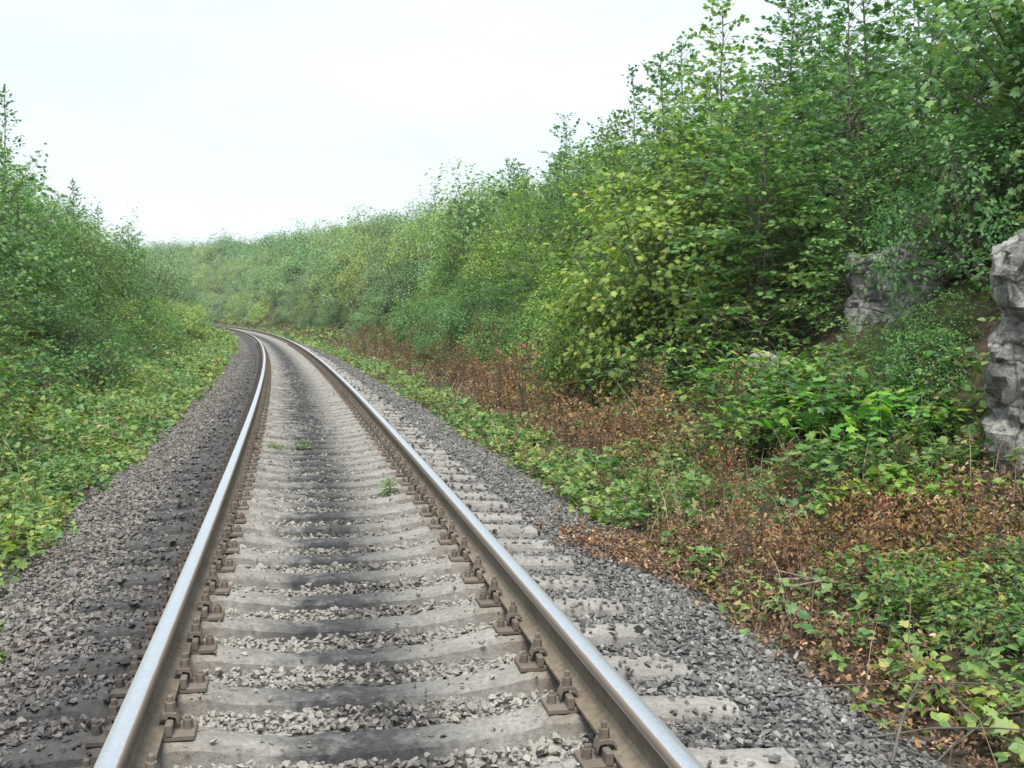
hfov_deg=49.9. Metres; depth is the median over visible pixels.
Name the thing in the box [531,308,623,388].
leafy shrub
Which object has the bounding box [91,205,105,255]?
spindly sapling
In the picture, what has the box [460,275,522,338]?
leafy shrub
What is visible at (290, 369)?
rail sleeper
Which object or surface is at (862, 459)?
bramble bush
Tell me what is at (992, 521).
dry shrub
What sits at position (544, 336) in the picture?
bramble bush
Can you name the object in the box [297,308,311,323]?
bushy tree
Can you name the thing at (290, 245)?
hillside tree
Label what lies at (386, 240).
bushy tree
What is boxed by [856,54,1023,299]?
leafy shrub
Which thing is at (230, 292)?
hillside tree
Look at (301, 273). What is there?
bushy tree
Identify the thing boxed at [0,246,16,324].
leafy shrub
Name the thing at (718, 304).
bramble bush
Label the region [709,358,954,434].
creeper bush
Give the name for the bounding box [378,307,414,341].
bushy tree
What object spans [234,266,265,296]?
hillside tree
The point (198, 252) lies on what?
hillside tree
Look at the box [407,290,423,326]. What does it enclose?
leafy shrub
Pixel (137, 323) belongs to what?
bramble bush
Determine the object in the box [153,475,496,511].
rail sleeper
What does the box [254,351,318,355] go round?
rail sleeper
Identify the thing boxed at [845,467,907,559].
dry shrub
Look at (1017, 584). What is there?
bramble bush
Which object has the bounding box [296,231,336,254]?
hillside tree
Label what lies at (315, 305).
bushy tree
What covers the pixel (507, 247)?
maple sapling
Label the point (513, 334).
leafy shrub
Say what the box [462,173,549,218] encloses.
bushy tree
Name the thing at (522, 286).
maple shrub
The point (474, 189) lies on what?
bushy tree
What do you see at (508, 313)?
bramble bush
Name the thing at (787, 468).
dry shrub
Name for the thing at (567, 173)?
maple sapling
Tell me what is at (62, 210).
maple shrub
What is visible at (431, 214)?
bushy tree
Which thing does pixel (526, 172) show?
maple sapling
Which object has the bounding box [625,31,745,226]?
maple sapling
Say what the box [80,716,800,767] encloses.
rail sleeper
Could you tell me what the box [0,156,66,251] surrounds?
maple shrub
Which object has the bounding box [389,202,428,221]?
hillside tree
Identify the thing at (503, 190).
maple sapling
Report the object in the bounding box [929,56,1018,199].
maple shrub
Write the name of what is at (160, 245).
hillside tree
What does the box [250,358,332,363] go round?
rail sleeper
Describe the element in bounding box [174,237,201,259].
hillside tree
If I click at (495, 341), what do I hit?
dry shrub
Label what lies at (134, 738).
railway rail
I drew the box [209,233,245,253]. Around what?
hillside tree
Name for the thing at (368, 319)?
bushy tree
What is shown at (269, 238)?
hillside tree
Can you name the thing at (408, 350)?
dry shrub
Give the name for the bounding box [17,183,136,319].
leafy shrub
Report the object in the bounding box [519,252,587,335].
maple shrub
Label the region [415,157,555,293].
bushy tree
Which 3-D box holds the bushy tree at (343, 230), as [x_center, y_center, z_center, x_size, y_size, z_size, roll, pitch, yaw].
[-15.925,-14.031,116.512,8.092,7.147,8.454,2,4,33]
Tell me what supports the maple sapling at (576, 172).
on the ground at (976, 379)
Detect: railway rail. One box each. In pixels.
[93,326,266,767]
[211,325,703,767]
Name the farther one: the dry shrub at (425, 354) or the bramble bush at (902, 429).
the dry shrub at (425, 354)
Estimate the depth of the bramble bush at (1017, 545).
5.92 m
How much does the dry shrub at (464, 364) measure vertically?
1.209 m
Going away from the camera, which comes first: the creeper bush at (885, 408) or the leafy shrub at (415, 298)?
the creeper bush at (885, 408)
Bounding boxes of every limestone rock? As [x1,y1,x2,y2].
[747,350,795,387]
[838,236,994,337]
[981,229,1023,478]
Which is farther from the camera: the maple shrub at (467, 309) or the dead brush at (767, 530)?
the maple shrub at (467, 309)
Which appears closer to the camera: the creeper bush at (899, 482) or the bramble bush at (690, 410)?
the creeper bush at (899, 482)
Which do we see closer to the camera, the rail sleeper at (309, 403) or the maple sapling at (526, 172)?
the rail sleeper at (309, 403)
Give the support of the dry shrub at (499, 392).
on the ground at (976, 379)
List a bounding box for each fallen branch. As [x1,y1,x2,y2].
[675,338,723,401]
[728,414,796,475]
[773,569,868,591]
[799,671,1023,690]
[869,727,1023,743]
[889,676,935,764]
[934,700,1023,762]
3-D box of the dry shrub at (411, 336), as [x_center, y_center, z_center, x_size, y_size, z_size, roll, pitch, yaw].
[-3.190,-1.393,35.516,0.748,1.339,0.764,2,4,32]
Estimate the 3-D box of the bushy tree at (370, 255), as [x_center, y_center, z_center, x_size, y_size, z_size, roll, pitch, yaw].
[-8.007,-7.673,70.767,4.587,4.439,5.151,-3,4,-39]
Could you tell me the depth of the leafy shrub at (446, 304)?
34.96 m
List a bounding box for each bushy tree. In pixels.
[73,208,146,280]
[109,257,158,299]
[110,243,176,309]
[121,234,198,312]
[134,246,171,273]
[134,247,191,312]
[135,250,195,303]
[155,266,198,313]
[156,252,198,306]
[162,293,195,326]
[166,296,215,343]
[170,304,212,336]
[183,298,213,335]
[191,301,220,334]
[260,247,310,303]
[270,288,300,321]
[271,290,288,315]
[275,249,307,284]
[275,297,297,320]
[276,286,298,310]
[283,303,301,323]
[284,277,307,308]
[286,244,322,290]
[288,273,309,300]
[290,251,320,291]
[290,300,314,326]
[297,291,323,320]
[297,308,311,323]
[298,290,318,312]
[299,255,331,304]
[301,226,349,289]
[301,287,321,304]
[304,243,336,278]
[304,305,321,327]
[306,252,333,292]
[307,214,364,272]
[307,244,351,301]
[310,229,369,305]
[313,307,332,328]
[314,227,364,259]
[316,244,350,287]
[317,223,369,292]
[317,289,344,316]
[320,205,389,255]
[320,291,357,326]
[323,217,372,242]
[325,298,351,317]
[327,235,388,306]
[335,216,380,255]
[336,234,398,305]
[337,202,427,273]
[338,306,372,334]
[340,302,360,323]
[343,245,407,306]
[344,200,419,284]
[345,211,399,255]
[348,231,406,292]
[354,288,386,326]
[355,213,426,288]
[363,211,429,269]
[364,212,454,290]
[368,243,423,301]
[368,260,423,322]
[368,294,400,332]
[378,213,419,244]
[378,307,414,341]
[381,209,453,292]
[387,185,454,256]
[396,224,447,297]
[400,217,454,270]
[410,159,540,282]
[411,204,452,238]
[412,236,441,293]
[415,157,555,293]
[416,201,456,236]
[417,205,472,273]
[419,201,462,233]
[436,170,545,238]
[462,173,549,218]
[510,173,596,228]
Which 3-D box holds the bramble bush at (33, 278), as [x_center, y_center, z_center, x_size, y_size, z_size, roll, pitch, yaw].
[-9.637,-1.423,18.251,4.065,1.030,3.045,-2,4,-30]
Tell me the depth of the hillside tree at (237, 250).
242.63 m
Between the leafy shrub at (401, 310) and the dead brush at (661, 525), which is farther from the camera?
the leafy shrub at (401, 310)
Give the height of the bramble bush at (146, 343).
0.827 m
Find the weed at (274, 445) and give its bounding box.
[264,442,288,450]
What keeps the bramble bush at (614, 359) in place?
on the ground at (976, 379)
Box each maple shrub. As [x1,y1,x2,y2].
[0,143,82,316]
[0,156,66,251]
[5,174,57,228]
[10,198,83,292]
[22,199,71,239]
[39,190,153,306]
[43,201,79,226]
[93,233,135,288]
[106,220,158,303]
[385,280,450,347]
[409,289,432,322]
[424,255,460,307]
[427,230,472,296]
[439,262,519,343]
[450,236,501,312]
[458,209,551,305]
[458,223,503,283]
[460,206,515,293]
[485,180,552,256]
[488,242,573,356]
[499,240,562,337]
[509,187,573,261]
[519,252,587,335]
[533,90,810,393]
[540,227,649,398]
[550,177,595,250]
[614,96,767,259]
[616,51,798,320]
[655,69,881,375]
[700,98,807,227]
[706,95,785,226]
[718,72,850,262]
[759,1,1012,217]
[773,29,968,225]
[869,0,1023,250]
[922,0,1023,280]
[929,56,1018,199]
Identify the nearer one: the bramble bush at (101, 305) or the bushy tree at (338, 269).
the bramble bush at (101, 305)
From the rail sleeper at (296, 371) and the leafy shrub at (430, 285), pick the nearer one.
the rail sleeper at (296, 371)
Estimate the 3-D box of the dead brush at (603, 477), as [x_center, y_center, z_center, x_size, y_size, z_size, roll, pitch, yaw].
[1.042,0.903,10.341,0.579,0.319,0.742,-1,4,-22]
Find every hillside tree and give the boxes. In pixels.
[140,238,197,252]
[149,240,177,262]
[160,247,196,267]
[162,245,202,264]
[164,240,195,258]
[170,245,202,260]
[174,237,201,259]
[178,241,216,249]
[183,251,217,271]
[183,267,197,282]
[186,271,203,291]
[188,254,201,276]
[189,267,210,289]
[191,255,227,282]
[192,242,232,275]
[192,283,207,296]
[194,286,210,300]
[197,233,253,272]
[198,286,219,310]
[200,228,242,257]
[201,274,221,291]
[202,258,235,288]
[202,294,225,322]
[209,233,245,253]
[212,261,226,283]
[214,263,233,289]
[214,294,237,318]
[215,277,244,300]
[218,259,251,284]
[220,230,292,264]
[220,237,271,254]
[221,281,244,301]
[223,296,245,323]
[224,236,257,262]
[225,258,258,286]
[228,293,247,308]
[229,240,266,265]
[230,259,254,289]
[233,284,266,316]
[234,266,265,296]
[238,287,260,306]
[241,302,264,322]
[242,266,274,295]
[243,265,266,282]
[246,296,272,323]
[249,236,281,260]
[249,248,277,260]
[250,256,270,270]
[253,259,285,291]
[255,218,319,266]
[256,228,293,239]
[258,270,282,305]
[263,247,281,268]
[265,231,299,246]
[266,252,286,270]
[269,219,339,275]
[273,222,329,264]
[277,226,320,266]
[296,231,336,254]
[302,224,344,253]
[309,223,360,255]
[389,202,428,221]
[408,199,470,218]
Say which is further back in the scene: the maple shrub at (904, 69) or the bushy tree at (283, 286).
the bushy tree at (283, 286)
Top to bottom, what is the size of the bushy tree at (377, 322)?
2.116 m
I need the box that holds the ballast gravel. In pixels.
[0,348,956,767]
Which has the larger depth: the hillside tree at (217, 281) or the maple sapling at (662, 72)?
the hillside tree at (217, 281)
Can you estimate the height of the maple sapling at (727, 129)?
3.557 m
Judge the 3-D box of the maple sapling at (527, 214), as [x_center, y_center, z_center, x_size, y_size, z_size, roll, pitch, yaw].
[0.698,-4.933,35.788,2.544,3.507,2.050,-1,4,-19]
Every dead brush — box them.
[401,342,439,364]
[421,342,471,374]
[428,356,498,386]
[467,355,541,394]
[469,373,538,410]
[503,444,555,466]
[514,391,609,435]
[528,373,623,413]
[559,415,670,468]
[563,381,702,448]
[595,463,657,497]
[602,397,743,467]
[620,509,728,560]
[666,492,828,575]
[755,486,947,579]
[772,526,919,605]
[834,467,1003,546]
[861,474,1023,594]
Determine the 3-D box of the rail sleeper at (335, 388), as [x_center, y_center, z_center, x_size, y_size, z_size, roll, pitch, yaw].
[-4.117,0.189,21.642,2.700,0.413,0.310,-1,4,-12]
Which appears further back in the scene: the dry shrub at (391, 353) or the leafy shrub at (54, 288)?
the dry shrub at (391, 353)
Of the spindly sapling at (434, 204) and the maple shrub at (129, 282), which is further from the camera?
the spindly sapling at (434, 204)
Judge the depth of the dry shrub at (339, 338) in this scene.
55.41 m
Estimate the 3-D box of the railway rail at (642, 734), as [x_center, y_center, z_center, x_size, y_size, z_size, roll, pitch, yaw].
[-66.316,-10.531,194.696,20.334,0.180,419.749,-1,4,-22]
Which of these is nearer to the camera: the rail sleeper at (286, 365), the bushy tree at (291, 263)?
the rail sleeper at (286, 365)
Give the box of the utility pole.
[322,234,337,257]
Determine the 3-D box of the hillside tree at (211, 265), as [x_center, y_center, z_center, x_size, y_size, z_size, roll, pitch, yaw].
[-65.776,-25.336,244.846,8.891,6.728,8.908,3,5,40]
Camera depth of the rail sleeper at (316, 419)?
16.19 m
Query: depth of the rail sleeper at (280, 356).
42.12 m
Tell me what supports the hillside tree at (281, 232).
on the ground at (976, 379)
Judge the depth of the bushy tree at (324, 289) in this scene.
88.99 m
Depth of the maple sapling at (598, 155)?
25.85 m
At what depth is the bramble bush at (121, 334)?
27.85 m
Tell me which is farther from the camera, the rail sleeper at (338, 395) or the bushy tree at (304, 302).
the bushy tree at (304, 302)
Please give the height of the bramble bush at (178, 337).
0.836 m
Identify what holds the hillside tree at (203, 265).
on the ground at (976, 379)
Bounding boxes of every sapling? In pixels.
[0,83,32,240]
[0,132,47,294]
[0,155,37,228]
[0,173,49,224]
[46,191,93,234]
[48,197,118,262]
[62,178,90,262]
[70,215,113,255]
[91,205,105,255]
[117,227,150,299]
[424,185,440,234]
[426,222,464,284]
[440,191,504,294]
[473,198,504,267]
[484,175,555,304]
[487,212,549,298]
[489,157,534,237]
[494,180,557,265]
[497,190,533,259]
[499,167,543,250]
[499,174,558,253]
[517,171,568,280]
[530,151,614,285]
[533,143,585,256]
[535,112,619,222]
[540,157,582,189]
[543,136,619,298]
[544,152,604,240]
[545,149,605,270]
[553,169,594,257]
[562,133,639,281]
[581,50,714,282]
[582,109,639,237]
[583,155,608,238]
[607,135,662,192]
[610,64,670,199]
[613,137,669,249]
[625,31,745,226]
[630,0,792,266]
[633,123,704,203]
[688,74,758,223]
[702,0,858,221]
[732,0,894,244]
[748,70,808,181]
[749,1,890,210]
[757,0,933,248]
[777,0,999,263]
[844,0,976,208]
[878,0,1019,203]
[917,0,1023,189]
[923,1,1023,208]
[942,0,1005,114]
[946,0,1023,184]
[1013,14,1023,222]
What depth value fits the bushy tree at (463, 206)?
50.10 m
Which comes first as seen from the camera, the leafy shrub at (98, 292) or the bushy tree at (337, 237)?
the leafy shrub at (98, 292)
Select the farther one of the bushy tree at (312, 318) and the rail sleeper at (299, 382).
the bushy tree at (312, 318)
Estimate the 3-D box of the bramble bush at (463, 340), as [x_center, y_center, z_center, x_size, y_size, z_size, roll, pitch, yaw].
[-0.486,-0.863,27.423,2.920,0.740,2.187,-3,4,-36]
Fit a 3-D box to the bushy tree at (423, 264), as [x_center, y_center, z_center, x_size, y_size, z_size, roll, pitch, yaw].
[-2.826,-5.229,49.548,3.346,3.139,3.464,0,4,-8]
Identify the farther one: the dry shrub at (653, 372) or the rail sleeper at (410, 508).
the dry shrub at (653, 372)
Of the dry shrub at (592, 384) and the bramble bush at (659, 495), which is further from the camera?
the dry shrub at (592, 384)
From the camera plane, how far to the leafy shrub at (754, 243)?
14.85 m
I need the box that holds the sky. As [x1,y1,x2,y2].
[0,0,1023,250]
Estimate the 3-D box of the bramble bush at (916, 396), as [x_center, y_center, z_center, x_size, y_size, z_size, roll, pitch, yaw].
[3.393,0.014,9.769,2.369,0.802,3.163,-1,4,-20]
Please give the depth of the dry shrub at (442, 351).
26.55 m
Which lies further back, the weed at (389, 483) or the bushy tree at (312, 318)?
the bushy tree at (312, 318)
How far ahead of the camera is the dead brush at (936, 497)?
7.38 m
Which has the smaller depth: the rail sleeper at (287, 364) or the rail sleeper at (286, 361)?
the rail sleeper at (287, 364)
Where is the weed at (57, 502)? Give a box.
[43,491,74,531]
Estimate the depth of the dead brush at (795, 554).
6.60 m
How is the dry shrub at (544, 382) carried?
on the ground at (976, 379)
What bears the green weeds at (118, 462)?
on the ground at (976, 379)
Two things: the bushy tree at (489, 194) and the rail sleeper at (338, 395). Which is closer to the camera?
the rail sleeper at (338, 395)
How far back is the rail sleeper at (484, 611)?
5.35 m
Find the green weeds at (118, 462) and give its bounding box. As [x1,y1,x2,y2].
[0,180,1023,767]
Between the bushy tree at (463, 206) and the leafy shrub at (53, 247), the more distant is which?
the bushy tree at (463, 206)
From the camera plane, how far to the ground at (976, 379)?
9.88 m
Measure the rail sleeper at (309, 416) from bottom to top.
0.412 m
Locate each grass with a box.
[219,318,1023,767]
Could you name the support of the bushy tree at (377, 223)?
on the ground at (976, 379)
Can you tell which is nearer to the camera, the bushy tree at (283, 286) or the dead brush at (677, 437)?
the dead brush at (677, 437)
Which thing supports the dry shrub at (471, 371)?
on the ground at (976, 379)
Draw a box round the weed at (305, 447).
[296,438,313,449]
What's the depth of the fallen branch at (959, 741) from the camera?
4.08 m
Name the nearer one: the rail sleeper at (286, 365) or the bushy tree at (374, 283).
the rail sleeper at (286, 365)
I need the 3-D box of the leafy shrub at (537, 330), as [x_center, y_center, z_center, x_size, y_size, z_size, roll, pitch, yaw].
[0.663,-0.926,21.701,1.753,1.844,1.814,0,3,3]
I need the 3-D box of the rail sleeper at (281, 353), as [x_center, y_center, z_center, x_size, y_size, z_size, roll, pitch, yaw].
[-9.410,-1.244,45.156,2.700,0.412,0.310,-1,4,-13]
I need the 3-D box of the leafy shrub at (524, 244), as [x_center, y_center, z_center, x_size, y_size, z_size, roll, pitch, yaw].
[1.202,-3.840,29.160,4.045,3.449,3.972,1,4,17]
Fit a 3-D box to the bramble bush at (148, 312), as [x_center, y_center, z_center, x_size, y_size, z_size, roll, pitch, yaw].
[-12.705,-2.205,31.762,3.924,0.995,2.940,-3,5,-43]
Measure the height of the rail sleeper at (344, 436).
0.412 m
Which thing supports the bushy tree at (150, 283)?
on the ground at (976, 379)
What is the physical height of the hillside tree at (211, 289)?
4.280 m
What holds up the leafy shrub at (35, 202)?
on the ground at (976, 379)
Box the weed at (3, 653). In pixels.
[0,622,6,661]
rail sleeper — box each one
[0,667,742,767]
[1,630,692,724]
[32,598,653,682]
[58,574,623,643]
[79,553,596,615]
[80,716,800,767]
[97,535,573,592]
[111,519,554,572]
[124,506,536,553]
[135,495,521,537]
[145,484,508,524]
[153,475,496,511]
[161,468,485,500]
[168,460,476,491]
[174,453,467,483]
[179,447,459,475]
[184,441,451,468]
[188,437,445,461]
[192,432,438,455]
[196,427,433,450]
[200,423,427,444]
[203,419,422,440]
[206,416,417,435]
[208,413,412,432]
[211,410,409,428]
[213,407,405,424]
[217,401,398,418]
[217,405,401,421]
[219,399,395,414]
[221,397,391,412]
[224,393,385,407]
[226,391,383,404]
[226,395,388,409]
[227,389,379,402]
[228,387,377,400]
[230,386,375,398]
[231,384,369,396]
[232,383,371,394]
[234,380,367,391]
[236,376,360,386]
[236,377,363,387]
[236,379,362,389]
[236,381,369,392]
[237,375,360,384]
[239,373,358,383]
[241,368,348,376]
[241,372,354,381]
[242,369,350,377]
[242,371,351,379]
[243,365,344,373]
[243,370,350,378]
[244,366,346,374]
[244,374,356,382]
[245,363,339,369]
[245,364,341,371]
[246,358,333,365]
[246,360,335,367]
[246,364,340,372]
[247,355,325,361]
[247,357,331,363]
[247,363,335,370]
[248,354,324,360]
[248,361,334,368]
[249,351,303,356]
[249,353,323,358]
[249,358,329,364]
[249,360,332,366]
[249,367,346,375]
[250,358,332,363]
[251,354,307,359]
[251,356,325,362]
[251,359,335,365]
[252,347,309,351]
[252,352,303,357]
[253,350,315,353]
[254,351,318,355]
[255,356,329,361]
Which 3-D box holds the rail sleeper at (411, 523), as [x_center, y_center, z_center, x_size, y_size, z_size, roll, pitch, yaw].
[-1.269,1.031,7.877,2.700,0.415,0.310,-1,4,-11]
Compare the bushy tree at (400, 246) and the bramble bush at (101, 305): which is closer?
the bramble bush at (101, 305)
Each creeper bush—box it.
[663,347,835,405]
[686,390,835,453]
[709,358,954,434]
[752,379,977,463]
[760,427,983,493]
[804,461,995,522]
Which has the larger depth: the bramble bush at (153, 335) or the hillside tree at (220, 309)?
the hillside tree at (220, 309)
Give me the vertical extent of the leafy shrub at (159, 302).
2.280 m
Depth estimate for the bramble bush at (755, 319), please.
13.45 m
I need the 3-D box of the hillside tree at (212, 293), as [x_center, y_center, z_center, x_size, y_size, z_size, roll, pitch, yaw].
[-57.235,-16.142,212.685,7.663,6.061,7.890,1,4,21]
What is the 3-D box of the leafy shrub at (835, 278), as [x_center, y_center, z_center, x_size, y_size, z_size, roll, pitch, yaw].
[3.941,-1.641,12.648,1.627,2.430,1.629,0,3,2]
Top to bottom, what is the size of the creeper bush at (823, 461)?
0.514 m
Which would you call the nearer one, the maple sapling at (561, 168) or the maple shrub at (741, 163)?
the maple shrub at (741, 163)
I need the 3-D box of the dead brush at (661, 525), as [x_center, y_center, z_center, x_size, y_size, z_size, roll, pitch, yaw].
[1.103,1.095,7.630,0.800,0.403,0.832,0,3,-4]
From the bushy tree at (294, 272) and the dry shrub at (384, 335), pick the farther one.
the bushy tree at (294, 272)
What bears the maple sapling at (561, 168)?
on the ground at (976, 379)
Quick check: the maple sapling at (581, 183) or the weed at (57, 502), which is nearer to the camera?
the weed at (57, 502)
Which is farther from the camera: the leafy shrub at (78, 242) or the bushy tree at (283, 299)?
the bushy tree at (283, 299)
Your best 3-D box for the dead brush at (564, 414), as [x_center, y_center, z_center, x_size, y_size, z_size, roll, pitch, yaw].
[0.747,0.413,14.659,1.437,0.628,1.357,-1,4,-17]
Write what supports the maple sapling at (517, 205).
on the ground at (976, 379)
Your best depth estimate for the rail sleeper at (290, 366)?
33.35 m
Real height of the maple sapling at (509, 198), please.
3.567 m
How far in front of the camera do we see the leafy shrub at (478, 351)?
25.91 m
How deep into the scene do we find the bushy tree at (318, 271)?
99.94 m
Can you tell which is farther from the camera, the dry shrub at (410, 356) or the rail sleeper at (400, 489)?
the dry shrub at (410, 356)
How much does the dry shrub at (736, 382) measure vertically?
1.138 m
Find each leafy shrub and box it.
[0,135,102,308]
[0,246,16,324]
[0,251,35,340]
[0,267,66,397]
[0,293,31,421]
[0,302,31,358]
[4,183,60,224]
[12,270,45,307]
[16,206,125,322]
[16,288,128,383]
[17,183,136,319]
[17,249,64,324]
[19,283,86,352]
[23,279,140,384]
[25,199,113,294]
[25,213,85,316]
[26,293,86,344]
[43,272,91,328]
[47,220,88,270]
[82,228,123,304]
[90,317,145,363]
[93,237,165,312]
[100,286,173,353]
[105,299,150,349]
[113,292,149,325]
[130,301,161,343]
[132,293,188,355]
[143,283,176,329]
[155,300,186,339]
[385,293,417,344]
[395,284,467,347]
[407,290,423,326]
[410,292,472,360]
[412,262,466,313]
[419,274,480,340]
[424,225,476,309]
[425,290,490,358]
[431,269,459,305]
[435,238,469,287]
[436,268,477,319]
[442,259,488,317]
[453,287,528,369]
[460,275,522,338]
[469,269,516,314]
[472,174,607,301]
[484,297,567,377]
[490,286,556,359]
[502,291,576,381]
[518,258,665,394]
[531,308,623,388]
[534,226,585,314]
[553,223,637,312]
[561,238,731,389]
[584,180,703,300]
[586,119,743,261]
[626,192,701,333]
[629,201,761,319]
[662,55,841,327]
[711,210,802,338]
[778,138,929,343]
[811,97,1005,264]
[824,315,882,387]
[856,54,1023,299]
[857,265,988,377]
[868,290,981,405]
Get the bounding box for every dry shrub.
[331,325,340,342]
[335,333,344,346]
[352,325,363,342]
[353,323,374,354]
[369,322,380,344]
[374,322,394,356]
[385,321,395,344]
[385,330,401,358]
[399,335,416,364]
[402,347,415,374]
[404,320,418,353]
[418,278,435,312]
[420,344,430,362]
[428,340,442,374]
[430,329,454,376]
[441,323,458,354]
[443,342,464,374]
[450,337,478,385]
[460,349,485,392]
[461,311,483,353]
[483,341,518,409]
[488,315,510,361]
[500,330,549,420]
[501,342,523,383]
[508,325,544,393]
[525,373,554,423]
[530,329,541,373]
[533,366,552,399]
[563,312,615,406]
[611,386,640,439]
[623,351,662,415]
[626,368,677,459]
[627,350,656,401]
[630,439,668,512]
[632,345,673,416]
[691,432,749,523]
[704,350,761,457]
[707,426,749,494]
[715,488,774,576]
[736,460,792,529]
[768,433,811,502]
[771,435,798,481]
[825,463,865,528]
[831,412,865,461]
[834,501,898,601]
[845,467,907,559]
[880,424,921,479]
[964,488,1023,591]
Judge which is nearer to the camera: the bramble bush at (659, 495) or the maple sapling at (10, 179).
the bramble bush at (659, 495)
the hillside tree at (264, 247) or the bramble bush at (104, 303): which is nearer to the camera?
the bramble bush at (104, 303)
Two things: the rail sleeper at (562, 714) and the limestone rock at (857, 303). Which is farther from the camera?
the limestone rock at (857, 303)
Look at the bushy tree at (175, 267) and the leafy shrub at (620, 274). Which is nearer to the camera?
the leafy shrub at (620, 274)
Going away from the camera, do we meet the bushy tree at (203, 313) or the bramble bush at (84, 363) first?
the bramble bush at (84, 363)
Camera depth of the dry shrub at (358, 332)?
52.58 m
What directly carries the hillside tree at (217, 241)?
on the ground at (976, 379)
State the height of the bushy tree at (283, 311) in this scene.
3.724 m
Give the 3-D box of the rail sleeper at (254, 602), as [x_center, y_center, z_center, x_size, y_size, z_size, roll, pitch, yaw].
[-0.877,1.150,5.907,2.700,0.412,0.308,-1,4,-11]
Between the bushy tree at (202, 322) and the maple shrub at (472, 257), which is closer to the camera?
the maple shrub at (472, 257)
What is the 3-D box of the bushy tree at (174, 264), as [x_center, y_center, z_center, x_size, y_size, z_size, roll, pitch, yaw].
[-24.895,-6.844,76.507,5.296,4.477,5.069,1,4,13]
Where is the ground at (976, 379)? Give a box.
[0,207,1023,767]
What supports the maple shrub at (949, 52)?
on the ground at (976, 379)
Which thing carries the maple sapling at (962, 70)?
on the ground at (976, 379)
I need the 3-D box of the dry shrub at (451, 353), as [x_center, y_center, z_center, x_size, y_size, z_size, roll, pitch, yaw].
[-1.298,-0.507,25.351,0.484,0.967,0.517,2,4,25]
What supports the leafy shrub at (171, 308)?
on the ground at (976, 379)
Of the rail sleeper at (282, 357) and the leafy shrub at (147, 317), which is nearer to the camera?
the leafy shrub at (147, 317)
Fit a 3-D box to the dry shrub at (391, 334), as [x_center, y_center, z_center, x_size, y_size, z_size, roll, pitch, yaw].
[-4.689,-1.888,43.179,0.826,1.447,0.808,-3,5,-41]
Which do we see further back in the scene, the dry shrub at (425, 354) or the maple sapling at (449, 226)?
the maple sapling at (449, 226)
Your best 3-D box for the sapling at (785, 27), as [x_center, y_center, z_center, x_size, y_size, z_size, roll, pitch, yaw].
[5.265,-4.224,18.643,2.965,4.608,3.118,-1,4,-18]
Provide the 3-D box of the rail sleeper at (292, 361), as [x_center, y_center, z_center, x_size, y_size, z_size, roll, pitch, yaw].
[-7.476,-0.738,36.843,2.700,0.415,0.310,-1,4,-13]
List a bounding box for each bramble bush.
[0,269,72,326]
[0,310,10,332]
[0,348,89,399]
[0,355,83,418]
[0,357,40,383]
[1,293,87,344]
[7,287,65,317]
[7,290,55,327]
[15,336,179,386]
[46,288,130,319]
[54,300,92,316]
[78,294,125,317]
[79,306,152,340]
[80,291,155,318]
[86,325,148,347]
[110,308,158,328]
[118,331,174,358]
[123,297,169,316]
[125,325,174,341]
[128,319,188,351]
[144,322,208,343]
[160,327,191,346]
[424,335,510,360]
[475,305,537,326]
[520,322,576,348]
[580,464,782,526]
[581,341,745,400]
[608,262,786,329]
[616,337,871,403]
[652,290,827,358]
[654,395,885,467]
[655,371,842,445]
[708,338,989,441]
[722,368,878,430]
[809,533,1023,646]
[821,434,992,490]
[830,402,976,454]
[884,552,1023,668]
[954,518,1023,575]
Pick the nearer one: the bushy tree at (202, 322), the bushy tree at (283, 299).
the bushy tree at (202, 322)
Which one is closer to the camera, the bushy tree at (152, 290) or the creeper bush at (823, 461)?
the creeper bush at (823, 461)
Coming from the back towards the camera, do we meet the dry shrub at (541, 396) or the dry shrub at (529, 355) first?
the dry shrub at (529, 355)
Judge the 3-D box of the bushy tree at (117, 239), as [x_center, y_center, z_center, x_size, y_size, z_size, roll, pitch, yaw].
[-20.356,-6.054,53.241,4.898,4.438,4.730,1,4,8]
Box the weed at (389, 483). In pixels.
[377,477,397,494]
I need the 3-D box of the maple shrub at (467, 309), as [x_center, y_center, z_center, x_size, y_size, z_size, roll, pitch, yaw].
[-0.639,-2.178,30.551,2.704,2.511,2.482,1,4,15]

